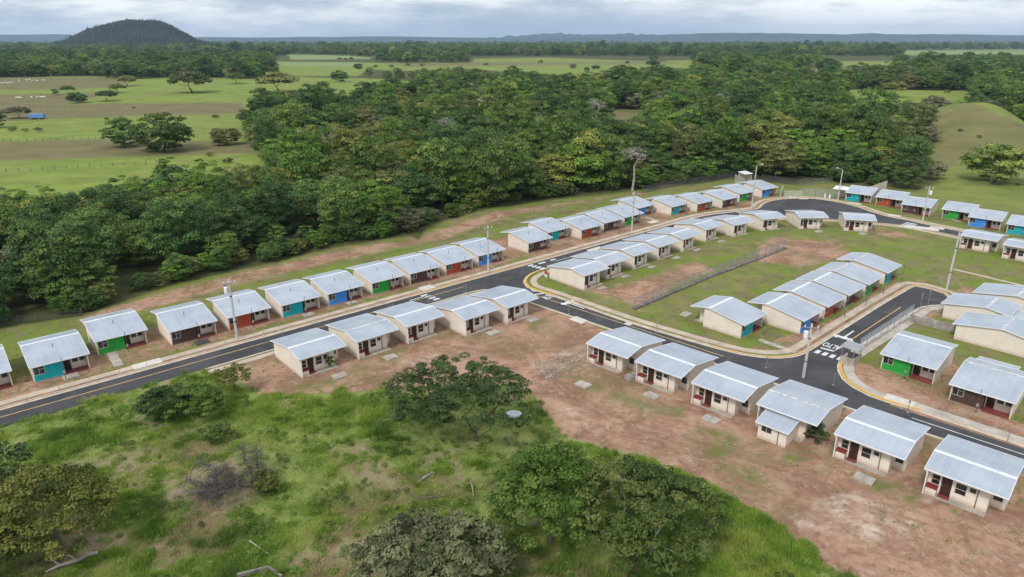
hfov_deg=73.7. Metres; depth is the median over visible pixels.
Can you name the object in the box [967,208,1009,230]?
bungalow
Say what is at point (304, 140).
forest tree
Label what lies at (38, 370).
window
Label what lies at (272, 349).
gutter
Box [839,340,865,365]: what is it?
metal booth
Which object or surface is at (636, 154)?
bare tree
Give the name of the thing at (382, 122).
forest tree
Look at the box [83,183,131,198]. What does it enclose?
forest tree
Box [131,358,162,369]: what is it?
cement apron
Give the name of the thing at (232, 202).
forest tree
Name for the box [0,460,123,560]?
broad tree
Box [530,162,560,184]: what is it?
forest tree
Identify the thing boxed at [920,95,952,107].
pasture tree
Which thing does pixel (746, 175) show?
shed
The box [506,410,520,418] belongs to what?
discarded tub
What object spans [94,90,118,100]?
pasture tree
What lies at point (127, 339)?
door
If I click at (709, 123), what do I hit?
forest tree
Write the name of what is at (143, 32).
hill
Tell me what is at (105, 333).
bungalow
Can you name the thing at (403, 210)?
forest tree
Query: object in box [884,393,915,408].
cement apron
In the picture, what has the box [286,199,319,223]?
forest tree
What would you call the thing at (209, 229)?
forest tree
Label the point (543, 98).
forest tree
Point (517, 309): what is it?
window
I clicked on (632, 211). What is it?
power pole
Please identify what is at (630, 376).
concrete block
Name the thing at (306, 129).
forest tree
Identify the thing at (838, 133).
forest tree
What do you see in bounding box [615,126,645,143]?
forest tree
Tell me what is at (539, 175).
forest tree
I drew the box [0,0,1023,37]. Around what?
sky
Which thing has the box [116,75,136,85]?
pasture tree
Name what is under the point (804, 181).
perimeter fence
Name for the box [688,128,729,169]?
forest tree
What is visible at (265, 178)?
forest tree
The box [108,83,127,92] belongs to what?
pasture tree
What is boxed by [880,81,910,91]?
pasture tree
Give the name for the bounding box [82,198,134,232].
forest tree
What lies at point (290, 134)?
forest tree
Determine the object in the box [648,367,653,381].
door
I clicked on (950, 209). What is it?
bungalow
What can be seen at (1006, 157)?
pasture tree
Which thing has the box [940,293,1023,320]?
bungalow
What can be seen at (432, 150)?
forest tree
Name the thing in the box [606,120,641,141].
forest tree
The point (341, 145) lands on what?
forest tree
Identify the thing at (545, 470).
broad tree
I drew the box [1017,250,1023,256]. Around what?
window
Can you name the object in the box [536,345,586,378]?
gravel
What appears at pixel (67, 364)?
door
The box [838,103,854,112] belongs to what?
forest tree
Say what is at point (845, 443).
window
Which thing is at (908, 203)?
bungalow
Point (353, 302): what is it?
septic lid
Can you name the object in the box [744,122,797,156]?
forest tree
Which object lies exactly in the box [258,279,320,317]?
bungalow
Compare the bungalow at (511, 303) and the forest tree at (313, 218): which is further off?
the forest tree at (313, 218)
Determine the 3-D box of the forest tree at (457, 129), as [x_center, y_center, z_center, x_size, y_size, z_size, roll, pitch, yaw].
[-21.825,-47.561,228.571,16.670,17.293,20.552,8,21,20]
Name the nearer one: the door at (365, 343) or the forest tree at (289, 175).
the door at (365, 343)
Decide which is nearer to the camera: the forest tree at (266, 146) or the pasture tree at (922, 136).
the forest tree at (266, 146)
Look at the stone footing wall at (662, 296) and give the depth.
126.61 m
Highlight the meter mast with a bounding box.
[974,390,981,415]
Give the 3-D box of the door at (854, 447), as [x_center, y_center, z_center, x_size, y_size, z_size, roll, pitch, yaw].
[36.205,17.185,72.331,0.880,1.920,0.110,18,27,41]
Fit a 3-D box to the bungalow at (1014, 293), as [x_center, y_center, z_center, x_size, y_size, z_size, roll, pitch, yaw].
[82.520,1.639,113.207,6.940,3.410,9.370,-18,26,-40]
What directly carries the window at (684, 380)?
in the bungalow at (670, 368)
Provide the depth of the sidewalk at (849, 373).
88.54 m
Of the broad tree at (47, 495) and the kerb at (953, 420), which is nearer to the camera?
the broad tree at (47, 495)
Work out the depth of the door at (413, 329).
101.56 m
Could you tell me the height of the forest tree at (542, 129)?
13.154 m
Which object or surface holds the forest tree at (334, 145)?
on the ground at (514, 346)
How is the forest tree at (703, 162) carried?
on the ground at (514, 346)
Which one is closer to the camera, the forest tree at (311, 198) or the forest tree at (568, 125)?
the forest tree at (311, 198)
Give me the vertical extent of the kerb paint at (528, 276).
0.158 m
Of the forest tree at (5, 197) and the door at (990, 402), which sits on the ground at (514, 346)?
the forest tree at (5, 197)
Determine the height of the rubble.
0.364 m
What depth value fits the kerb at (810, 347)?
97.49 m
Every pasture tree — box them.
[0,106,31,117]
[0,112,6,125]
[51,89,58,94]
[59,85,75,89]
[65,92,87,102]
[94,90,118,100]
[97,116,147,146]
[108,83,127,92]
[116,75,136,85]
[123,111,194,150]
[142,163,216,193]
[166,70,211,92]
[208,128,241,144]
[225,72,245,83]
[254,71,299,90]
[274,90,289,97]
[315,81,329,86]
[329,70,348,81]
[353,63,362,68]
[645,60,659,64]
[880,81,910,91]
[889,133,922,154]
[897,108,938,126]
[898,119,931,137]
[908,135,935,158]
[909,103,939,113]
[918,126,942,139]
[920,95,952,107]
[925,161,948,178]
[959,142,1023,181]
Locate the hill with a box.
[45,18,209,45]
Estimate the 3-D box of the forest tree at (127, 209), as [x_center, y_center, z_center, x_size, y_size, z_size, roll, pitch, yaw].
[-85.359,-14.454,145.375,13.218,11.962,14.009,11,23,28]
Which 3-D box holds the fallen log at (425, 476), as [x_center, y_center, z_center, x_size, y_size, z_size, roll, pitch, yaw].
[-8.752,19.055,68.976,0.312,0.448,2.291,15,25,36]
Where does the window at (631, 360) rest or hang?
in the bungalow at (618, 350)
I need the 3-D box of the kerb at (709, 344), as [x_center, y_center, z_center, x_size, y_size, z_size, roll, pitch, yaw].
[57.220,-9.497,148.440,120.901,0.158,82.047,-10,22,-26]
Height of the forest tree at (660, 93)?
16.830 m
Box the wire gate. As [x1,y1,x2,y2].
[802,188,815,196]
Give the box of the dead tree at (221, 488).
[151,439,276,520]
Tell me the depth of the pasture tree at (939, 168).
216.46 m
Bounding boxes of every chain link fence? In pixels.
[634,240,784,306]
[783,190,803,196]
[815,189,837,199]
[860,304,914,344]
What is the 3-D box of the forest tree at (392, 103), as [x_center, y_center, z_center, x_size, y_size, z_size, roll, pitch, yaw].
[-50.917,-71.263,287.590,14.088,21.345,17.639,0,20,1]
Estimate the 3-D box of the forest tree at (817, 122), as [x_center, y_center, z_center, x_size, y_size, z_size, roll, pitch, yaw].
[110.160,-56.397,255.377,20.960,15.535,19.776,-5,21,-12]
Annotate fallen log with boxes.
[45,550,98,572]
[419,471,433,482]
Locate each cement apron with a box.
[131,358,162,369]
[418,285,435,290]
[569,316,587,323]
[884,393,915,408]
[905,225,938,230]
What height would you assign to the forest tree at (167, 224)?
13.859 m
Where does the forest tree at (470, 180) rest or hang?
on the ground at (514, 346)
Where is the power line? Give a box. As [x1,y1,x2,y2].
[227,193,629,281]
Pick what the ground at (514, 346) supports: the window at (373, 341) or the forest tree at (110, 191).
the forest tree at (110, 191)
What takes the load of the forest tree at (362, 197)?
on the ground at (514, 346)
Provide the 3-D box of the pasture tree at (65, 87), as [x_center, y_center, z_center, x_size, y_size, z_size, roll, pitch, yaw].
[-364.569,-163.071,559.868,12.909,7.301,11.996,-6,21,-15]
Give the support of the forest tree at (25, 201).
on the ground at (514, 346)
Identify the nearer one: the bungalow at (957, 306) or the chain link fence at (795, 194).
the bungalow at (957, 306)
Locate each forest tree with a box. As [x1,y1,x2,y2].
[0,186,12,216]
[0,188,32,207]
[0,201,62,257]
[0,258,47,298]
[4,216,91,272]
[12,193,67,218]
[23,192,91,246]
[37,265,87,304]
[53,258,118,293]
[58,189,98,208]
[60,197,98,228]
[65,206,134,266]
[82,192,148,232]
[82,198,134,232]
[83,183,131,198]
[90,188,138,228]
[100,175,144,198]
[109,218,145,255]
[110,206,156,224]
[120,232,161,265]
[121,191,154,211]
[125,195,148,225]
[135,197,206,257]
[137,220,172,251]
[143,181,197,209]
[145,196,198,252]
[149,185,197,199]
[152,156,188,185]
[164,191,217,228]
[165,192,204,214]
[169,158,227,197]
[178,197,220,255]
[190,203,248,241]
[198,175,234,190]
[202,229,240,260]
[203,187,255,230]
[205,205,264,252]
[209,163,256,190]
[209,189,249,204]
[213,170,248,204]
[236,167,296,190]
[239,181,259,193]
[239,184,276,214]
[240,189,282,235]
[248,178,297,231]
[248,221,287,246]
[249,114,281,155]
[251,175,289,192]
[253,151,296,169]
[254,191,287,224]
[258,138,286,165]
[261,96,295,107]
[262,124,296,141]
[266,99,311,127]
[267,105,299,118]
[268,138,299,161]
[271,103,320,131]
[271,166,298,185]
[277,113,331,157]
[278,181,309,200]
[281,190,325,227]
[284,133,317,158]
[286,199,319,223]
[292,83,327,114]
[296,124,328,140]
[297,128,321,136]
[298,154,344,196]
[300,84,338,124]
[311,140,328,150]
[316,184,368,234]
[319,103,359,126]
[319,123,347,141]
[319,176,356,221]
[327,127,369,159]
[327,135,352,154]
[331,150,361,171]
[332,96,361,110]
[339,126,399,162]
[339,168,377,201]
[349,108,393,128]
[354,177,388,220]
[361,184,404,226]
[364,118,411,155]
[366,95,399,122]
[368,185,411,221]
[371,81,397,101]
[371,115,406,142]
[372,93,405,130]
[374,140,411,174]
[376,161,424,191]
[381,172,442,211]
[387,159,410,169]
[389,115,441,145]
[389,205,425,231]
[390,138,421,164]
[392,126,426,154]
[397,100,409,113]
[399,105,416,115]
[404,105,440,131]
[407,154,420,163]
[407,167,447,202]
[415,136,467,206]
[418,104,451,123]
[418,125,466,153]
[420,134,445,151]
[423,119,468,143]
[423,125,474,144]
[424,93,455,115]
[425,155,466,199]
[442,136,474,174]
[443,99,488,124]
[447,107,485,134]
[451,166,482,198]
[460,128,500,170]
[463,150,498,187]
[465,91,481,105]
[465,127,496,147]
[466,125,483,141]
[466,134,528,205]
[474,158,521,190]
[475,111,495,127]
[477,76,517,114]
[480,115,511,134]
[481,137,532,192]
[492,106,517,130]
[492,134,536,191]
[497,121,524,138]
[499,104,534,132]
[509,101,546,129]
[512,129,542,158]
[514,97,539,111]
[514,100,564,151]
[515,163,547,197]
[525,94,555,114]
[526,124,552,139]
[527,133,549,156]
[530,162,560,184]
[533,145,574,172]
[537,152,583,186]
[542,116,601,184]
[551,109,594,126]
[557,139,613,190]
[562,99,595,130]
[562,127,608,176]
[579,112,615,133]
[584,87,617,118]
[591,131,631,179]
[604,139,653,167]
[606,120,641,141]
[610,135,648,174]
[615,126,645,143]
[618,155,659,173]
[626,125,654,156]
[629,113,669,155]
[630,123,649,135]
[638,97,672,118]
[640,149,678,175]
[646,120,677,140]
[648,89,671,99]
[653,93,704,128]
[653,108,680,125]
[655,127,683,158]
[669,132,704,162]
[670,121,702,152]
[675,113,716,141]
[678,155,717,171]
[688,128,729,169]
[695,95,729,117]
[695,104,726,127]
[698,115,747,163]
[713,111,745,135]
[726,85,764,112]
[728,103,761,113]
[730,119,781,162]
[734,114,761,148]
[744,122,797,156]
[745,111,770,128]
[746,107,797,121]
[752,138,806,178]
[759,103,808,129]
[763,89,813,119]
[770,90,795,111]
[771,114,805,137]
[772,128,823,164]
[779,134,817,144]
[784,86,827,103]
[786,113,814,131]
[788,116,841,138]
[788,130,825,159]
[788,139,827,172]
[789,100,814,127]
[803,136,836,169]
[804,106,858,136]
[806,101,824,108]
[815,107,848,141]
[818,111,865,145]
[819,89,852,106]
[823,129,863,156]
[831,142,872,168]
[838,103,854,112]
[842,147,882,174]
[845,86,899,138]
[845,129,886,170]
[850,115,904,148]
[852,145,897,173]
[853,125,888,147]
[857,117,910,135]
[869,125,907,139]
[870,136,902,153]
[887,135,935,179]
[888,151,924,173]
[1001,80,1023,113]
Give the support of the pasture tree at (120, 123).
on the ground at (514, 346)
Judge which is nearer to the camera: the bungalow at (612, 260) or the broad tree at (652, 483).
the broad tree at (652, 483)
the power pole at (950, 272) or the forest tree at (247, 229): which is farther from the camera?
the forest tree at (247, 229)
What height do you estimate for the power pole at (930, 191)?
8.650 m
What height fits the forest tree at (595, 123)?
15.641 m
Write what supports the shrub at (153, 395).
on the ground at (514, 346)
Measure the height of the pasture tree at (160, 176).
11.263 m
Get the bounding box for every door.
[63,359,71,369]
[123,335,130,344]
[195,326,200,334]
[307,357,313,371]
[363,340,368,353]
[411,326,416,337]
[468,319,472,330]
[510,307,513,318]
[598,349,603,363]
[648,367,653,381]
[704,389,711,404]
[848,441,859,459]
[849,221,853,229]
[912,364,920,374]
[939,477,952,496]
[967,239,972,247]
[985,397,995,407]
[987,220,991,227]
[1010,249,1016,258]
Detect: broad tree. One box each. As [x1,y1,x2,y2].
[0,439,36,508]
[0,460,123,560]
[0,512,37,560]
[339,506,519,576]
[482,442,611,552]
[568,454,730,575]
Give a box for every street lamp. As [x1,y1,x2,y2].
[751,164,760,209]
[836,167,842,199]
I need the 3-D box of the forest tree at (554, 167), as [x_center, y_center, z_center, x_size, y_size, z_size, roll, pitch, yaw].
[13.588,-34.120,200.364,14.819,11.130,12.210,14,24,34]
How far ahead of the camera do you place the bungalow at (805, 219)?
161.74 m
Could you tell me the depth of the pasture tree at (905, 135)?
247.17 m
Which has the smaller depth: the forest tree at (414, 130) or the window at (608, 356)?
the window at (608, 356)
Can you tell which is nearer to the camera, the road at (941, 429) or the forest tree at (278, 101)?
the road at (941, 429)
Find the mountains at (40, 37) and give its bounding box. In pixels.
[0,34,550,41]
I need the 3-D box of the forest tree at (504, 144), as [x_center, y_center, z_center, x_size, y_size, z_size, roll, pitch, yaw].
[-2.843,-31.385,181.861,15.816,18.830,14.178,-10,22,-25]
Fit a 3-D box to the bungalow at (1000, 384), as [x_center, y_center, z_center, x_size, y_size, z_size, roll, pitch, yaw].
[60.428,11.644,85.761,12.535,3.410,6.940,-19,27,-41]
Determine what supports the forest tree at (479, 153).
on the ground at (514, 346)
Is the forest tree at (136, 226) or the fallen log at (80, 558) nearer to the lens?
the fallen log at (80, 558)
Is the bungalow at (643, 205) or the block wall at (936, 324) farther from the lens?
the bungalow at (643, 205)
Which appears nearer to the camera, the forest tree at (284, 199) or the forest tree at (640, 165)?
the forest tree at (284, 199)
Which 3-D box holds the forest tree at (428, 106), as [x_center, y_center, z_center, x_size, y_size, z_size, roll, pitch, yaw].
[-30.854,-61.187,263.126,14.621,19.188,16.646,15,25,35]
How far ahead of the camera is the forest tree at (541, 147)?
227.47 m
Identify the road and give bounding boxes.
[0,211,732,427]
[466,264,546,297]
[530,290,1023,458]
[704,199,961,235]
[708,286,947,407]
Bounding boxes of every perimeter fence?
[0,308,81,325]
[642,171,736,191]
[762,175,832,184]
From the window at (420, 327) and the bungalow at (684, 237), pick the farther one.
the bungalow at (684, 237)
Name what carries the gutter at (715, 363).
on the ground at (514, 346)
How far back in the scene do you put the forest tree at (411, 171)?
175.50 m
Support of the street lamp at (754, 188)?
on the ground at (514, 346)
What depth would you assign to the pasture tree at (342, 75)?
716.88 m
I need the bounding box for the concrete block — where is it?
[624,371,635,380]
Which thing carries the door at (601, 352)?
in the bungalow at (618, 350)
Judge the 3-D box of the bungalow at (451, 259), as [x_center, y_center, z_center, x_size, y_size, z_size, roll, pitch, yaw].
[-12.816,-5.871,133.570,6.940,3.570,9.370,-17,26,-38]
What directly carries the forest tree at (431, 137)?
on the ground at (514, 346)
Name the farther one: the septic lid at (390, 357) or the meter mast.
the septic lid at (390, 357)
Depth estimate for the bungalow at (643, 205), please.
174.93 m
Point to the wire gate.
(809, 192)
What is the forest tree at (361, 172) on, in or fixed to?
on the ground at (514, 346)
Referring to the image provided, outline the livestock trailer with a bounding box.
[28,114,45,118]
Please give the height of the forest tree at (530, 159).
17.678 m
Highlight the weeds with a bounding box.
[0,211,1023,575]
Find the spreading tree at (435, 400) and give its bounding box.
[368,352,537,441]
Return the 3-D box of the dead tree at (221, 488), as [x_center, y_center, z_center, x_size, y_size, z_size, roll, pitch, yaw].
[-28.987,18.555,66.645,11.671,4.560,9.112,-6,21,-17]
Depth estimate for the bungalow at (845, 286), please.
116.81 m
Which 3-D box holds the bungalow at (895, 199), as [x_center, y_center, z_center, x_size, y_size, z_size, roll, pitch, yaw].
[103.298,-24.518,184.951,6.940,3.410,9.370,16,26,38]
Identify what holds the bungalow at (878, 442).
on the ground at (514, 346)
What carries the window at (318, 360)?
in the bungalow at (303, 354)
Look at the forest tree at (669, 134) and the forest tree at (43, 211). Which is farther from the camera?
the forest tree at (669, 134)
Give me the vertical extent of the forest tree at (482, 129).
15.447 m
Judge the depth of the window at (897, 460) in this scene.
70.64 m
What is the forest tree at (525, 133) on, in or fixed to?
on the ground at (514, 346)
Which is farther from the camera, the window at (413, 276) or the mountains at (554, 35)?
the mountains at (554, 35)
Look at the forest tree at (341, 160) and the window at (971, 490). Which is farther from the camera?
the forest tree at (341, 160)
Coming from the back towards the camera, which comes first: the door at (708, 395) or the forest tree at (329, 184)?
the forest tree at (329, 184)
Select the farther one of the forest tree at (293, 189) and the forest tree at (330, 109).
the forest tree at (330, 109)
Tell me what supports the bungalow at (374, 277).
on the ground at (514, 346)
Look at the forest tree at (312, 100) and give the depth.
303.42 m
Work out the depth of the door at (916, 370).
90.63 m
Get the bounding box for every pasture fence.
[2,132,207,140]
[5,160,156,171]
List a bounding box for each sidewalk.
[0,196,1006,405]
[207,291,480,372]
[530,218,1003,354]
[843,306,1023,442]
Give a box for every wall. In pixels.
[632,247,786,309]
[734,174,744,184]
[863,314,913,345]
[871,181,887,190]
[909,314,956,332]
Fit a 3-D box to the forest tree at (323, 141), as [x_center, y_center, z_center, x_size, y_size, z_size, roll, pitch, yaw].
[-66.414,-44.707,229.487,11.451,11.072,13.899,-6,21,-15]
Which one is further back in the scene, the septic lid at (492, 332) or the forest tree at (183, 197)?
the forest tree at (183, 197)
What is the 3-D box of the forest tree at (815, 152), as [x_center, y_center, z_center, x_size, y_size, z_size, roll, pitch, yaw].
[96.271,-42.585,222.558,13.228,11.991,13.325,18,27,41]
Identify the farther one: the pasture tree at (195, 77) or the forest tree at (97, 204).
the pasture tree at (195, 77)
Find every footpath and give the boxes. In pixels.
[106,351,123,366]
[757,339,796,352]
[953,269,1023,285]
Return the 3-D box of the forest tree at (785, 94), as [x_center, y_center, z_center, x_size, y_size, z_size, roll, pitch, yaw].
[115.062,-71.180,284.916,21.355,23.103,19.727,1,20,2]
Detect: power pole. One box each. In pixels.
[222,279,238,339]
[484,226,491,270]
[631,192,634,230]
[802,323,818,377]
[922,186,933,220]
[945,232,960,288]
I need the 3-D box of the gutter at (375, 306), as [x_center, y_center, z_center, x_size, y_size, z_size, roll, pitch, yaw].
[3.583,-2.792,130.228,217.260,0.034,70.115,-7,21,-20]
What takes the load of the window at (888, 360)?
in the bungalow at (930, 361)
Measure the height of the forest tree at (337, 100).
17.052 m
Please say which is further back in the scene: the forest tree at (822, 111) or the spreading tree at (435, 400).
the forest tree at (822, 111)
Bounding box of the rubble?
[109,277,1021,576]
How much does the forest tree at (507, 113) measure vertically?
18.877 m
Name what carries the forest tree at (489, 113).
on the ground at (514, 346)
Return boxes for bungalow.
[0,344,13,389]
[17,329,90,382]
[80,308,147,355]
[150,301,217,345]
[206,289,270,330]
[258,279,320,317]
[270,328,346,378]
[302,270,364,305]
[325,313,398,359]
[345,260,405,294]
[373,301,444,343]
[383,252,441,284]
[418,245,474,275]
[432,295,499,336]
[450,238,505,266]
[471,286,538,323]
[500,227,552,252]
[520,217,570,241]
[548,258,609,289]
[556,215,603,238]
[570,250,630,279]
[577,209,623,231]
[586,327,665,373]
[596,204,643,225]
[597,242,655,269]
[610,196,655,215]
[623,234,678,259]
[635,342,718,393]
[646,195,688,215]
[647,227,701,251]
[672,192,714,211]
[672,219,723,241]
[690,295,767,338]
[691,361,778,418]
[696,189,739,207]
[703,215,754,236]
[714,184,755,201]
[737,210,786,230]
[738,180,777,197]
[747,292,824,333]
[755,380,847,447]
[773,280,846,319]
[784,210,828,228]
[795,271,865,307]
[816,262,883,296]
[832,405,930,476]
[836,252,901,284]
[838,212,876,231]
[845,185,880,203]
[875,189,911,208]
[880,331,958,384]
[901,196,939,216]
[921,434,1023,516]
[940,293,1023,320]
[941,201,981,221]
[948,356,1023,418]
[952,312,1023,356]
[958,229,1008,252]
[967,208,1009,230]
[972,283,1023,310]
[1001,238,1023,261]
[1006,214,1023,235]
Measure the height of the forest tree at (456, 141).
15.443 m
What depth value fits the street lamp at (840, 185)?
188.58 m
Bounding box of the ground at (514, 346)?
[0,42,1023,576]
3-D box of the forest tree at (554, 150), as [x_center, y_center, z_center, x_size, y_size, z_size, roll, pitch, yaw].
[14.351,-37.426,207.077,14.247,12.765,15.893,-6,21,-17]
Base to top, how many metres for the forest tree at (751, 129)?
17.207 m
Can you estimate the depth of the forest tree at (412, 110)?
244.78 m
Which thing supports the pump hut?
on the ground at (514, 346)
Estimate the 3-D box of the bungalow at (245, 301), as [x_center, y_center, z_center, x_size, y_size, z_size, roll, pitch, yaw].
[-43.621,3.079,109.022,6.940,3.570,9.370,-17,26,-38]
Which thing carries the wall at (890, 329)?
on the ground at (514, 346)
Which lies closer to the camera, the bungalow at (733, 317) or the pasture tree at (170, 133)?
the bungalow at (733, 317)
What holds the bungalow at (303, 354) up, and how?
on the ground at (514, 346)
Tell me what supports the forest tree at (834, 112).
on the ground at (514, 346)
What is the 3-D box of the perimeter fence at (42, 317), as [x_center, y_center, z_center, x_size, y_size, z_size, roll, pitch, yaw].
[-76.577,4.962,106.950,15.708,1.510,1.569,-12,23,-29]
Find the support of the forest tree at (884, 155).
on the ground at (514, 346)
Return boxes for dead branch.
[402,488,447,498]
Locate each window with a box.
[32,366,45,375]
[97,340,107,348]
[171,331,180,339]
[229,317,237,324]
[282,304,290,311]
[301,360,306,367]
[315,355,321,364]
[328,293,335,300]
[370,338,375,347]
[372,282,378,288]
[411,273,416,279]
[418,324,423,332]
[446,264,451,270]
[474,317,479,325]
[515,306,519,313]
[605,352,610,361]
[629,357,633,364]
[642,365,647,373]
[656,370,662,380]
[681,377,686,384]
[699,387,704,396]
[713,393,721,403]
[741,400,748,407]
[761,425,771,433]
[841,438,849,449]
[860,446,871,458]
[873,450,879,456]
[883,356,893,365]
[895,457,903,463]
[931,473,940,484]
[951,386,964,396]
[954,482,967,496]
[969,487,976,494]
[992,495,1003,502]
[996,399,1004,404]
[1008,225,1014,229]
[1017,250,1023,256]
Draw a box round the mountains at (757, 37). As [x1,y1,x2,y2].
[500,33,1023,41]
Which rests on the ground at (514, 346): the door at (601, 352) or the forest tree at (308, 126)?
the forest tree at (308, 126)
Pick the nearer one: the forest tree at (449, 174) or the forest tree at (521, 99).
the forest tree at (449, 174)
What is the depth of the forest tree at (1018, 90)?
367.76 m
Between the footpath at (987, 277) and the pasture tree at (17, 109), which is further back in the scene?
the pasture tree at (17, 109)
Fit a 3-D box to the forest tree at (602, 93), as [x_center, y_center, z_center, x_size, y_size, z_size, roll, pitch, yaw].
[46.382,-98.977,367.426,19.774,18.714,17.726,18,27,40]
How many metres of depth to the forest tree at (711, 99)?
280.53 m
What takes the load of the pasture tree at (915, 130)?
on the ground at (514, 346)
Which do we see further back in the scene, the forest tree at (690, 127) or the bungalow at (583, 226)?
the forest tree at (690, 127)
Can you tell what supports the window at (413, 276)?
in the bungalow at (414, 267)
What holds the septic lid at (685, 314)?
on the ground at (514, 346)
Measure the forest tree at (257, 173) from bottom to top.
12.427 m
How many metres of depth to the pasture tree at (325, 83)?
599.51 m
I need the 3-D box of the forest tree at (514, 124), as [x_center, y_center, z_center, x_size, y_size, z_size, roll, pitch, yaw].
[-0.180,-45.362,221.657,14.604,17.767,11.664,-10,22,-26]
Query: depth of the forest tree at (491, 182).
185.96 m
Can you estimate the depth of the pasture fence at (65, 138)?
302.93 m
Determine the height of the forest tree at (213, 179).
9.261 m
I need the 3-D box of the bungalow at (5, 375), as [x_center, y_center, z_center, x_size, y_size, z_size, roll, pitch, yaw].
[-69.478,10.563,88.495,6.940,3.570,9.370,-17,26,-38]
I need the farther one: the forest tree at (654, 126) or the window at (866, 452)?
the forest tree at (654, 126)
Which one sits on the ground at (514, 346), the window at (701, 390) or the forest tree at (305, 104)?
the forest tree at (305, 104)
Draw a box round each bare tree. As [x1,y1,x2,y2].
[436,117,457,124]
[585,99,605,116]
[618,147,646,190]
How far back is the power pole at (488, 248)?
130.07 m
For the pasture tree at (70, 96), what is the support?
on the ground at (514, 346)
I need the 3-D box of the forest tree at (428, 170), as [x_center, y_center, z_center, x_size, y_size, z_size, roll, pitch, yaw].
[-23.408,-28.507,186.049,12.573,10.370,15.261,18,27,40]
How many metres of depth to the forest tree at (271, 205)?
157.59 m
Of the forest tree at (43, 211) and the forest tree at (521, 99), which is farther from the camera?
the forest tree at (521, 99)
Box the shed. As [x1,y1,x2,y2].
[738,171,753,180]
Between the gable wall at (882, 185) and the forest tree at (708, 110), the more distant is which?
the forest tree at (708, 110)
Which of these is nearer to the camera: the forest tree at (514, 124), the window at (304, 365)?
the window at (304, 365)
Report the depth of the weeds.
92.90 m
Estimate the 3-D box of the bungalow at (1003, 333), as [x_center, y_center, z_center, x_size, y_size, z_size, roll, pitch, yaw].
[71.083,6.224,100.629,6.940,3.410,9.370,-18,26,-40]
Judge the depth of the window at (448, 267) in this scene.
129.22 m
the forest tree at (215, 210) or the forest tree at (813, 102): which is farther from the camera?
the forest tree at (813, 102)
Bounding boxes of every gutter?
[0,198,962,409]
[205,289,486,369]
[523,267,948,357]
[530,302,943,438]
[837,304,1023,446]
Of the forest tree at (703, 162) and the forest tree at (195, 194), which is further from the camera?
the forest tree at (703, 162)
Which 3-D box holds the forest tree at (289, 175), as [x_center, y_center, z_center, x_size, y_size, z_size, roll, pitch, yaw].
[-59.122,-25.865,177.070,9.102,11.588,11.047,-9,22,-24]
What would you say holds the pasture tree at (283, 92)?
on the ground at (514, 346)
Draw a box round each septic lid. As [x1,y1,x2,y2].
[62,372,79,380]
[194,338,209,345]
[301,311,315,317]
[331,371,348,379]
[345,300,358,305]
[382,353,398,360]
[485,329,500,335]
[525,317,539,322]
[574,380,591,388]
[642,390,660,400]
[679,311,692,316]
[701,414,721,424]
[852,471,876,485]
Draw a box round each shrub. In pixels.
[7,126,16,130]
[131,383,190,419]
[163,382,227,417]
[198,420,238,442]
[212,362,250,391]
[222,158,232,162]
[248,468,281,492]
[324,356,335,364]
[803,423,830,442]
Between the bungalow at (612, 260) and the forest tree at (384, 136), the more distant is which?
the forest tree at (384, 136)
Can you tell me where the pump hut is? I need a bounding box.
[833,185,848,197]
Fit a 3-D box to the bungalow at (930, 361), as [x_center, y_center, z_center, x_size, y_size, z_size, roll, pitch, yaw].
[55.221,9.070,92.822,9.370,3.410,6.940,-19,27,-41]
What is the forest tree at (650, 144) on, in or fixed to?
on the ground at (514, 346)
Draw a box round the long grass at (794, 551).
[0,367,859,576]
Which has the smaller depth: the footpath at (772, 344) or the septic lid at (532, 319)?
the footpath at (772, 344)
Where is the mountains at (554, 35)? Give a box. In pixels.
[487,33,655,38]
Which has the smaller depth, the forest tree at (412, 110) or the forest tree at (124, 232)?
the forest tree at (124, 232)
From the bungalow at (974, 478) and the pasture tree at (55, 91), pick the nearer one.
the bungalow at (974, 478)
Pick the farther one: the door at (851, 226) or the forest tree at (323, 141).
the forest tree at (323, 141)
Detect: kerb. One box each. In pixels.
[0,209,960,408]
[207,289,484,369]
[528,302,1023,467]
[540,197,960,345]
[846,305,1023,444]
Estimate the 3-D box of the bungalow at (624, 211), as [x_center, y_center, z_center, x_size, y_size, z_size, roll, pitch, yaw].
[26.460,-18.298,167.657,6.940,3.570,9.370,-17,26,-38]
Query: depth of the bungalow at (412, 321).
102.58 m
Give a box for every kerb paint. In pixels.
[525,270,553,295]
[840,362,918,409]
[892,285,949,296]

